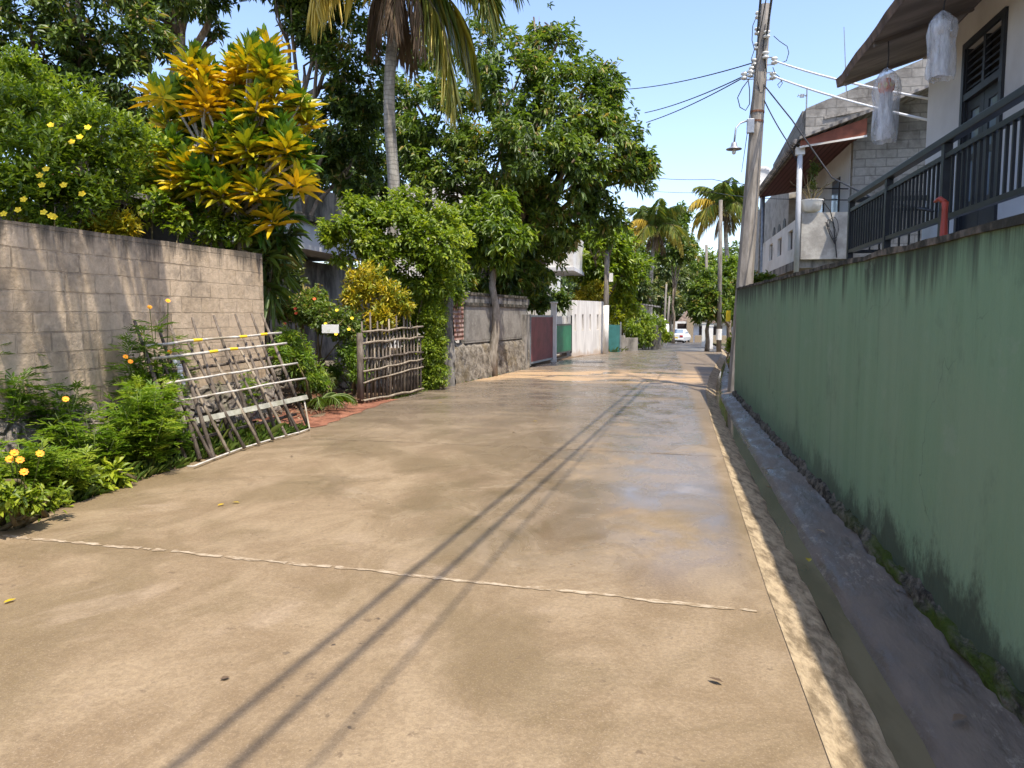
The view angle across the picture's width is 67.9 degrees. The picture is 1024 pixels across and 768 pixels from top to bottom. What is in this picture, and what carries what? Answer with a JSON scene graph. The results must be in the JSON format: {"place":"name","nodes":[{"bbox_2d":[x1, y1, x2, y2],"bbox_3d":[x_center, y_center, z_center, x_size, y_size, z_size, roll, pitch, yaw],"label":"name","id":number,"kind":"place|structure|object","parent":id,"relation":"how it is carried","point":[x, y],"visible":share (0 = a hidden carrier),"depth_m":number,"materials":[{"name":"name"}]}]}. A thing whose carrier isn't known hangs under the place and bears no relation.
{"place":"outdoors","nodes":[
{"label":"outdoors","id":0,"kind":"place"},
{"bbox_2d":[252,393,397,426],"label":"driveway","id":1,"kind":"structure","parent":0,"point":[332,414],"depth_m":12.03,"materials":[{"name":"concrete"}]},
{"bbox_2d":[252,391,373,418],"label":"leaf litter","id":2,"kind":"object","parent":1,"relation":"on","point":[344,402],"visible":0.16,"depth_m":12.24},
{"bbox_2d":[292,392,357,410],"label":"fern","id":3,"kind":"object","parent":1,"relation":"on","point":[329,399],"visible":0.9,"depth_m":12.07,"materials":[{"name":"green plant"}]},
{"bbox_2d":[357,312,423,403],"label":"stick gate","id":4,"kind":"structure","parent":1,"relation":"on","point":[409,383],"depth_m":14.12,"materials":[{"name":"brown wood"}]},
{"bbox_2d":[9,342,667,519],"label":"ground","id":5,"kind":"structure","parent":0,"point":[337,391],"depth_m":15.12,"materials":[{"name":"soil"}]},
{"bbox_2d":[0,342,51,451],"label":"cosmos plant","id":6,"kind":"object","parent":5,"relation":"on","point":[14,402],"visible":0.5,"depth_m":7.01,"materials":[{"name":"green plant"}]},
{"bbox_2d":[0,436,81,502],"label":"cosmos plant","id":7,"kind":"object","parent":5,"relation":"on","point":[25,467],"visible":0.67,"depth_m":5.90,"materials":[{"name":"green plant"}]},
{"bbox_2d":[19,377,99,450],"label":"cosmos plant","id":8,"kind":"object","parent":5,"relation":"on","point":[75,406],"visible":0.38,"depth_m":7.37,"materials":[{"name":"green plant"}]},
{"bbox_2d":[40,444,101,497],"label":"cosmos plant","id":9,"kind":"object","parent":5,"relation":"on","point":[79,474],"visible":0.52,"depth_m":6.36,"materials":[{"name":"green plant"}]},
{"bbox_2d":[0,39,169,229],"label":"flowering bush","id":10,"kind":"object","parent":5,"relation":"on","point":[25,180],"visible":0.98,"depth_m":9.16,"materials":[{"name":"green plant"}]},
{"bbox_2d":[25,396,148,472],"bbox_3d":[-3.908,0.487,7.116,0.742,0.872,1.000,3,6,29],"label":"cosmos plant","id":11,"kind":"object","parent":5,"relation":"on","point":[94,440],"visible":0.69,"depth_m":7.07,"materials":[{"name":"green plant"}]},
{"bbox_2d":[0,0,183,199],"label":"broadleaf tree","id":12,"kind":"object","parent":5,"relation":"on","point":[62,28],"visible":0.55,"depth_m":14.38,"materials":[{"name":"green plant"}]},
{"bbox_2d":[71,206,145,237],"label":"croton bush","id":13,"kind":"object","parent":5,"relation":"on","point":[126,224],"visible":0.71,"depth_m":9.51,"materials":[{"name":"plant"}]},
{"bbox_2d":[88,456,137,494],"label":"broadleaf weed","id":14,"kind":"object","parent":5,"relation":"on","point":[116,474],"visible":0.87,"depth_m":6.81,"materials":[{"name":"green plant"}]},
{"bbox_2d":[0,173,234,246],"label":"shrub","id":15,"kind":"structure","parent":5,"relation":"on","point":[158,234],"depth_m":12.04,"materials":[{"name":"plant"}]},
{"bbox_2d":[80,374,192,468],"bbox_3d":[-3.737,0.401,7.541,1.013,0.968,1.115,-1,5,-14],"label":"cosmos plant","id":16,"kind":"object","parent":5,"relation":"on","point":[148,413],"visible":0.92,"depth_m":7.43,"materials":[{"name":"green plant"}]},
{"bbox_2d":[0,220,282,463],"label":"block wall","id":17,"kind":"structure","parent":5,"relation":"on","point":[73,302],"depth_m":8.26,"materials":[{"name":"stone"}]},
{"bbox_2d":[101,314,187,417],"bbox_3d":[-3.989,0.017,8.315,0.870,1.590,0.786,-1,5,-12],"label":"cosmos plant","id":18,"kind":"object","parent":5,"relation":"on","point":[142,370],"visible":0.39,"depth_m":8.24,"materials":[{"name":"green plant"}]},
{"bbox_2d":[123,299,198,403],"bbox_3d":[-4.181,-0.139,9.148,0.988,1.753,1.964,-3,6,-30],"label":"cosmos plant","id":19,"kind":"object","parent":5,"relation":"on","point":[149,307],"visible":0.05,"depth_m":9.06,"materials":[{"name":"green plant"}]},
{"bbox_2d":[162,417,195,454],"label":"cosmos plant","id":20,"kind":"object","parent":5,"relation":"on","point":[182,436],"visible":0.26,"depth_m":8.08,"materials":[{"name":"green plant"}]},
{"bbox_2d":[115,164,261,249],"bbox_3d":[-4.932,-1.389,11.506,2.304,3.842,1.058,0,5,-2],"label":"young tree","id":21,"kind":"object","parent":5,"relation":"on","point":[210,228],"visible":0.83,"depth_m":11.34,"materials":[{"name":"green plant"}]},
{"bbox_2d":[122,0,256,139],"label":"broadleaf tree","id":22,"kind":"object","parent":5,"relation":"on","point":[184,10],"visible":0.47,"depth_m":19.42,"materials":[{"name":"green plant"}]},
{"bbox_2d":[133,313,309,466],"bbox_3d":[-3.423,-0.087,9.354,1.063,1.579,3.326,1,5,11],"label":"stick fence","id":23,"kind":"object","parent":5,"relation":"on","point":[225,415],"visible":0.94,"depth_m":9.23,"materials":[{"name":"grey wood"}]},
{"bbox_2d":[128,23,329,252],"bbox_3d":[-4.537,-2.678,12.046,4.157,6.298,2.321,1,5,11],"label":"croton tree","id":24,"kind":"object","parent":5,"relation":"on","point":[255,159],"visible":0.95,"depth_m":11.29,"materials":[{"name":"yellow plant"}]},
{"bbox_2d":[84,168,376,361],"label":"old house","id":25,"kind":"structure","parent":5,"relation":"on","point":[331,279],"depth_m":19.40,"materials":[{"name":"concrete"}]},
{"bbox_2d":[60,102,415,264],"bbox_3d":[-9.629,-5.699,27.770,13.209,9.522,5.121,0,5,-2],"label":"broadleaf tree","id":26,"kind":"object","parent":5,"relation":"on","point":[372,194],"visible":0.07,"depth_m":26.72,"materials":[{"name":"green plant"}]},
{"bbox_2d":[239,371,272,412],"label":"cosmos plant","id":27,"kind":"object","parent":5,"relation":"on","point":[249,383],"visible":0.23,"depth_m":10.90,"materials":[{"name":"green plant"}]},
{"bbox_2d":[236,218,309,374],"bbox_3d":[-3.760,-1.149,12.167,1.222,3.234,1.237,1,5,11],"label":"strap leaf plant","id":28,"kind":"object","parent":5,"relation":"on","point":[279,265],"visible":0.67,"depth_m":11.93,"materials":[{"name":"plant"}]},
{"bbox_2d":[283,248,309,390],"bbox_3d":[-4.185,-1.238,14.684,0.695,2.962,0.702,1,5,11],"label":"young tree","id":29,"kind":"object","parent":5,"relation":"on","point":[301,281],"visible":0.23,"depth_m":14.60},
{"bbox_2d":[266,322,334,407],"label":"fern bush","id":30,"kind":"object","parent":5,"relation":"on","point":[293,353],"visible":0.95,"depth_m":12.03,"materials":[{"name":"green plant"}]},
{"bbox_2d":[275,367,340,395],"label":"fern bush","id":31,"kind":"object","parent":5,"relation":"on","point":[333,380],"visible":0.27,"depth_m":14.16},
{"bbox_2d":[269,283,364,392],"bbox_3d":[-3.581,-0.825,14.233,1.731,2.243,1.098,1,5,11],"label":"flowering bush","id":32,"kind":"object","parent":5,"relation":"on","point":[312,306],"visible":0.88,"depth_m":14.08,"materials":[{"name":"green plant"}]},
{"bbox_2d":[322,319,343,332],"bbox_3d":[-3.144,-1.026,13.462,0.310,0.241,0.364,1,5,11],"label":"garden sign","id":33,"kind":"object","parent":32,"relation":"hanging from","point":[329,328],"visible":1,"depth_m":13.29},
{"bbox_2d":[265,360,392,389],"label":"garden wall","id":34,"kind":"structure","parent":5,"relation":"on","point":[341,385],"depth_m":15.46,"materials":[{"name":"stone"}]},
{"bbox_2d":[260,0,398,260],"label":"broadleaf tree","id":35,"kind":"object","parent":5,"relation":"on","point":[344,100],"visible":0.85,"depth_m":18.94,"materials":[{"name":"green plant"}]},
{"bbox_2d":[321,319,373,395],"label":"fern bush","id":36,"kind":"object","parent":5,"relation":"on","point":[348,353],"visible":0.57,"depth_m":14.24,"materials":[{"name":"green plant"}]},
{"bbox_2d":[0,342,728,526],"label":"verge grass","id":37,"kind":"structure","parent":5,"relation":"on","point":[178,461],"depth_m":8.11,"materials":[{"name":"plant"}]},
{"bbox_2d":[334,257,417,393],"bbox_3d":[-2.612,-1.107,14.700,1.587,2.712,0.978,2,5,21],"label":"croton bush","id":38,"kind":"object","parent":5,"relation":"on","point":[367,287],"visible":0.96,"depth_m":14.54,"materials":[{"name":"plant"}]},
{"bbox_2d":[314,183,477,385],"bbox_3d":[-2.294,-2.084,16.328,3.125,4.372,3.292,1,5,11],"label":"tree","id":39,"kind":"object","parent":5,"relation":"on","point":[435,267],"visible":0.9,"depth_m":15.59,"materials":[{"name":"green plant"}]},
{"bbox_2d":[357,274,472,372],"bbox_3d":[-2.529,-1.581,18.936,2.998,2.909,2.225,1,5,11],"label":"shrub","id":40,"kind":"object","parent":5,"relation":"on","point":[467,286],"visible":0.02,"depth_m":18.70,"materials":[{"name":"green plant"}]},
{"bbox_2d":[306,0,529,359],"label":"coconut palm","id":41,"kind":"object","parent":5,"relation":"on","point":[434,18],"visible":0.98,"depth_m":16.55,"materials":[{"name":"green plant"}]},
{"bbox_2d":[415,297,453,389],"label":"hedge column","id":42,"kind":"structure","parent":5,"relation":"on","point":[432,321],"depth_m":15.98,"materials":[{"name":"green plant"}]},
{"bbox_2d":[440,296,455,386],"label":"gate pillar","id":43,"kind":"structure","parent":5,"relation":"on","point":[449,334],"depth_m":16.85,"materials":[{"name":"concrete"}]},
{"bbox_2d":[376,182,584,354],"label":"house","id":44,"kind":"structure","parent":5,"relation":"on","point":[574,261],"depth_m":31.27,"materials":[{"name":"white paint"}]},
{"bbox_2d":[454,292,529,383],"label":"plaster wall","id":45,"kind":"structure","parent":5,"relation":"on","point":[472,354],"depth_m":19.50,"materials":[{"name":"concrete"}]},
{"bbox_2d":[453,300,463,339],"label":"brick pillar","id":46,"kind":"structure","parent":45,"relation":"attached to","point":[458,317],"depth_m":17.63,"materials":[{"name":"brick"}]},
{"bbox_2d":[449,184,539,375],"bbox_3d":[-0.539,-2.675,19.562,2.025,4.960,2.140,-2,6,-26],"label":"street tree","id":47,"kind":"object","parent":5,"relation":"on","point":[502,239],"visible":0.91,"depth_m":19.27,"materials":[{"name":"green plant"}]},
{"bbox_2d":[363,1,665,303],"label":"mango tree","id":48,"kind":"object","parent":5,"relation":"on","point":[522,144],"visible":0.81,"depth_m":22.52,"materials":[{"name":"green plant"}]},
{"bbox_2d":[521,314,529,364],"bbox_3d":[0.343,-1.284,22.711,0.280,1.580,0.630,1,5,11],"label":"gate post","id":49,"kind":"object","parent":5,"relation":"on","point":[525,338],"visible":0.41,"depth_m":22.41,"materials":[{"name":"concrete"}]},
{"bbox_2d":[496,266,576,314],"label":"shrub","id":50,"kind":"object","parent":5,"relation":"on","point":[542,304],"visible":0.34,"depth_m":27.08,"materials":[{"name":"green plant"}]},
{"bbox_2d":[550,302,557,361],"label":"gate pillar","id":51,"kind":"structure","parent":5,"relation":"on","point":[554,311],"depth_m":25.86,"materials":[{"name":"white paint"}]},
{"bbox_2d":[529,314,552,365],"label":"sheet gate","id":52,"kind":"structure","parent":51,"relation":"attached to","point":[541,338],"depth_m":24.36,"materials":[{"name":"metal"}]},
{"bbox_2d":[560,276,580,299],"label":"woodland tree","id":53,"kind":"object","parent":5,"relation":"on","point":[571,288],"depth_m":48.73,"materials":[{"name":"green plant"}]},
{"bbox_2d":[567,300,603,356],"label":"slotted wall","id":54,"kind":"structure","parent":5,"relation":"on","point":[587,327],"depth_m":30.39,"materials":[{"name":"white paint"}]},
{"bbox_2d":[557,315,571,359],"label":"gate","id":55,"kind":"structure","parent":54,"relation":"attached to","point":[564,334],"depth_m":27.84,"materials":[{"name":"green metal"}]},
{"bbox_2d":[571,278,611,300],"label":"croton bush","id":56,"kind":"object","parent":5,"relation":"on","point":[592,292],"visible":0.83,"depth_m":32.97,"materials":[{"name":"plant"}]},
{"bbox_2d":[559,197,639,315],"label":"woodland tree","id":57,"kind":"object","parent":5,"relation":"on","point":[561,286],"visible":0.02,"depth_m":58.69,"materials":[{"name":"green plant"}]},
{"bbox_2d":[602,235,612,353],"bbox_3d":[3.991,-3.785,31.624,0.399,5.145,0.246,1,5,11],"label":"lane pole","id":58,"kind":"object","parent":5,"relation":"on","point":[608,277],"visible":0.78,"depth_m":31.59,"materials":[{"name":"concrete"}]},
{"bbox_2d":[566,219,657,301],"bbox_3d":[3.846,-4.535,34.064,3.897,6.243,5.842,3,6,27],"label":"roadside tree","id":59,"kind":"object","parent":5,"relation":"on","point":[622,259],"visible":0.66,"depth_m":33.97,"materials":[{"name":"green plant"}]},
{"bbox_2d":[608,322,621,351],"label":"sheet gate","id":60,"kind":"structure","parent":5,"relation":"on","point":[615,336],"depth_m":33.49,"materials":[{"name":"metal"}]},
{"bbox_2d":[609,280,643,335],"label":"lime bush","id":61,"kind":"object","parent":5,"relation":"on","point":[624,306],"visible":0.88,"depth_m":35.58,"materials":[{"name":"green plant"}]},
{"bbox_2d":[611,248,663,304],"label":"roadside tree","id":62,"kind":"object","parent":5,"relation":"on","point":[643,290],"visible":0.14,"depth_m":53.25,"materials":[{"name":"green plant"}]},
{"bbox_2d":[621,217,658,274],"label":"roadside tree","id":63,"kind":"object","parent":5,"relation":"on","point":[643,247],"visible":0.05,"depth_m":69.45,"materials":[{"name":"green plant"}]},
{"bbox_2d":[625,198,691,313],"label":"coconut palm","id":64,"kind":"object","parent":5,"relation":"on","point":[649,222],"visible":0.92,"depth_m":59.44,"materials":[{"name":"green plant"}]},
{"bbox_2d":[0,351,831,767],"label":"road","id":65,"kind":"structure","parent":0,"point":[112,657],"depth_m":4.11,"materials":[{"name":"concrete"}]},
{"bbox_2d":[0,467,74,530],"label":"broadleaf weed","id":66,"kind":"object","parent":65,"relation":"on","point":[26,506],"visible":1,"depth_m":5.47,"materials":[{"name":"green plant"}]},
{"bbox_2d":[3,534,756,611],"bbox_3d":[-1.382,1.122,4.750,5.552,0.012,0.082,1,5,16],"label":"road joint","id":67,"kind":"object","parent":65,"relation":"on","point":[459,580],"visible":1,"depth_m":4.52,"materials":[{"name":"concrete"}]},
{"bbox_2d":[0,0,951,331],"label":"sky","id":68,"kind":"structure","parent":0,"point":[658,42],"materials":[{"name":"blue"}]},
{"bbox_2d":[638,342,721,351],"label":"road","id":69,"kind":"structure","parent":0,"point":[688,346],"depth_m":46.65,"materials":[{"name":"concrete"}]},
{"bbox_2d":[625,338,637,350],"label":"concrete slab","id":70,"kind":"structure","parent":69,"relation":"on","point":[631,344],"depth_m":35.70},
{"bbox_2d":[623,306,667,349],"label":"roadside bush","id":71,"kind":"object","parent":69,"relation":"on","point":[637,328],"visible":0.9,"depth_m":38.96,"materials":[{"name":"green plant"}]},
{"bbox_2d":[641,314,673,347],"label":"roadside bush","id":72,"kind":"object","parent":69,"relation":"on","point":[665,336],"visible":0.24,"depth_m":45.69,"materials":[{"name":"green plant"}]},
{"bbox_2d":[642,255,701,342],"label":"roadside tree","id":73,"kind":"object","parent":69,"relation":"on","point":[662,276],"visible":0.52,"depth_m":82.83,"materials":[{"name":"green plant"}]},
{"bbox_2d":[655,200,700,343],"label":"roadside tree","id":74,"kind":"object","parent":69,"relation":"on","point":[673,256],"visible":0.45,"depth_m":71.19,"materials":[{"name":"green plant"}]},
{"bbox_2d":[669,329,690,342],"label":"parked car","id":75,"kind":"object","parent":69,"relation":"on","point":[682,335],"visible":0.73,"depth_m":78.70,"materials":[{"name":"white paint"}]},
{"bbox_2d":[675,318,693,341],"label":"gateway","id":76,"kind":"object","parent":69,"relation":"on","point":[681,325],"visible":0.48,"depth_m":91.25,"materials":[{"name":"white paint"}]},
{"bbox_2d":[704,321,709,351],"bbox_3d":[9.135,-2.174,35.578,0.240,1.566,0.240,-1,5,-11],"label":"trunk","id":77,"kind":"object","parent":69,"relation":"on","point":[707,343],"visible":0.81,"depth_m":35.52,"materials":[{"name":"grey plant"}]},
{"bbox_2d":[677,247,738,302],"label":"roadside tree","id":78,"kind":"object","parent":69,"relation":"on","point":[701,263],"visible":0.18,"depth_m":99.45,"materials":[{"name":"green plant"}]},
{"bbox_2d":[716,200,722,351],"bbox_3d":[9.462,-4.854,34.533,0.248,6.895,0.213,3,6,34],"label":"lane pole","id":79,"kind":"object","parent":69,"relation":"on","point":[719,313],"visible":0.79,"depth_m":34.45,"materials":[{"name":"wood"}]},
{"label":"ground","id":80,"kind":"structure","parent":0,"visible":0},
{"bbox_2d":[678,311,732,343],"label":"house","id":81,"kind":"structure","parent":80,"relation":"on","point":[697,333],"depth_m":94.55,"materials":[{"name":"beige paint"}]},
{"bbox_2d":[683,267,734,350],"bbox_3d":[9.377,-3.470,35.360,3.087,3.973,2.075,-2,5,-17],"label":"roadside tree","id":82,"kind":"object","parent":80,"relation":"on","point":[701,297],"visible":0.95,"depth_m":34.80,"materials":[{"name":"green plant"}]},
{"bbox_2d":[705,254,737,340],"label":"roadside tree","id":83,"kind":"object","parent":80,"relation":"on","point":[729,267],"visible":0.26,"depth_m":43.50,"materials":[{"name":"green plant"}]},
{"bbox_2d":[687,177,758,338],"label":"coconut palm","id":84,"kind":"object","parent":80,"relation":"on","point":[707,215],"visible":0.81,"depth_m":56.46,"materials":[{"name":"green plant"}]},
{"bbox_2d":[724,332,731,367],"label":"shrub","id":85,"kind":"object","parent":80,"relation":"on","point":[728,344],"visible":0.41,"depth_m":17.87,"materials":[{"name":"green plant"}]},
{"bbox_2d":[730,270,778,289],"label":"shrub","id":86,"kind":"object","parent":80,"relation":"on","point":[761,276],"visible":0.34,"depth_m":16.18,"materials":[{"name":"green plant"}]},
{"bbox_2d":[726,3,788,391],"bbox_3d":[4.833,-3.654,15.395,1.174,7.760,0.553,-1,5,-7],"label":"utility pole","id":87,"kind":"object","parent":80,"relation":"on","point":[757,71],"visible":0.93,"depth_m":15.25,"materials":[{"name":"concrete"}]},
{"bbox_2d":[631,63,751,88],"bbox_3d":[4.138,-8.069,20.130,0.024,2.410,10.227,-1,5,-8],"label":"overhead cable","id":88,"kind":"object","parent":87,"relation":"attached to","point":[695,78],"visible":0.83,"depth_m":18.04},
{"bbox_2d":[763,84,933,212],"bbox_3d":[4.622,-3.733,10.617,0.905,3.877,9.555,1,5,9],"label":"overhead cable","id":89,"kind":"object","parent":87,"relation":"attached to","point":[925,209],"visible":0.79,"depth_m":13.33,"materials":[{"name":"rubber"}]},
{"bbox_2d":[773,75,926,120],"bbox_3d":[5.162,-4.678,12.220,0.034,2.417,6.105,0,5,1],"label":"overhead cable","id":90,"kind":"object","parent":87,"relation":"attached to","point":[873,107],"visible":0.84,"depth_m":11.66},
{"bbox_2d":[774,60,927,99],"bbox_3d":[5.167,-4.952,12.195,0.034,2.451,6.099,0,5,1],"label":"overhead cable","id":91,"kind":"object","parent":87,"relation":"attached to","point":[876,88],"visible":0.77,"depth_m":11.31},
{"bbox_2d":[754,59,928,276],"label":"block house","id":92,"kind":"structure","parent":80,"relation":"on","point":[847,149],"depth_m":14.84,"materials":[{"name":"beige paint"}]},
{"bbox_2d":[660,178,848,189],"bbox_3d":[8.235,-7.209,26.741,3.892,4.744,24.666,0,5,-1],"label":"overhead cable","id":93,"kind":"object","parent":92,"relation":"attached to","point":[743,184],"visible":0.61,"depth_m":31.01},
{"bbox_2d":[758,166,770,274],"bbox_3d":[7.217,-4.653,22.173,0.519,3.354,0.558,-2,5,-17],"label":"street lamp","id":94,"kind":"object","parent":92,"relation":"attached to","point":[764,172],"visible":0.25,"depth_m":22.29,"materials":[{"name":"metal"}]},
{"bbox_2d":[790,156,833,212],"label":"potted plant","id":95,"kind":"object","parent":92,"relation":"on","point":[811,205],"visible":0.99,"depth_m":14.78,"materials":[{"name":"plant"}]},
{"bbox_2d":[831,177,840,211],"bbox_3d":[6.911,-3.485,16.274,0.040,1.750,0.715,1,5,11],"label":"window","id":96,"kind":"structure","parent":92,"relation":"in","point":[835,204],"depth_m":16.13,"materials":[{"name":"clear glass"}]},
{"bbox_2d":[715,345,1023,767],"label":"drain","id":97,"kind":"object","parent":80,"relation":"on","point":[932,679],"visible":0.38,"depth_m":3.77,"materials":[{"name":"concrete"}]},
{"bbox_2d":[706,349,898,767],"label":"drain lip","id":98,"kind":"object","parent":97,"relation":"on","point":[849,729],"visible":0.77,"depth_m":3.77,"materials":[{"name":"concrete"}]},
{"bbox_2d":[715,348,935,767],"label":"drain water","id":99,"kind":"structure","parent":97,"relation":"in","point":[905,743],"depth_m":3.89,"materials":[{"name":"liquid"}]},
{"bbox_2d":[732,390,1023,726],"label":"wall footing rubble","id":100,"kind":"object","parent":97,"relation":"on","point":[994,676],"depth_m":4.06,"materials":[{"name":"stone"}]},
{"bbox_2d":[734,213,1023,691],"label":"boundary wall","id":101,"kind":"structure","parent":80,"relation":"on","point":[881,392],"depth_m":4.18,"materials":[{"name":"green paint"}]},
{"bbox_2d":[836,0,1023,239],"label":"white house","id":102,"kind":"structure","parent":80,"relation":"on","point":[989,56],"depth_m":7.87,"materials":[{"name":"beige paint"}]},
{"bbox_2d":[871,41,901,144],"bbox_3d":[3.961,-3.087,8.043,0.273,1.043,0.294,1,5,11],"label":"paper lantern","id":103,"kind":"object","parent":102,"relation":"hanging from","point":[885,103],"visible":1,"depth_m":8.01,"materials":[{"name":"white paper"}]},
{"bbox_2d":[846,85,1023,258],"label":"balcony railing","id":104,"kind":"object","parent":102,"relation":"attached to","point":[887,217],"visible":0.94,"depth_m":6.13,"materials":[{"name":"black metal"}]},
{"bbox_2d":[924,0,956,82],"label":"paper lantern","id":105,"kind":"object","parent":102,"relation":"hanging from","point":[942,31],"visible":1,"depth_m":6.53,"materials":[{"name":"white paper"}]},
{"bbox_2d":[933,196,948,235],"bbox_3d":[3.098,-1.156,5.474,0.082,0.390,0.163,1,5,11],"label":"pipe","id":106,"kind":"object","parent":102,"relation":"on","point":[944,217],"visible":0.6,"depth_m":5.42,"materials":[{"name":"metal"}]},
{"bbox_2d":[961,90,984,229],"bbox_3d":[4.820,-2.176,7.935,0.040,1.605,0.442,1,5,11],"label":"door leaf","id":107,"kind":"structure","parent":102,"relation":"in","point":[975,105],"depth_m":7.94,"materials":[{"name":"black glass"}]},
{"bbox_2d":[978,81,997,224],"bbox_3d":[4.732,-2.137,7.495,0.040,1.605,0.442,1,5,11],"label":"door leaf","id":108,"kind":"structure","parent":102,"relation":"in","point":[984,215],"depth_m":7.56,"materials":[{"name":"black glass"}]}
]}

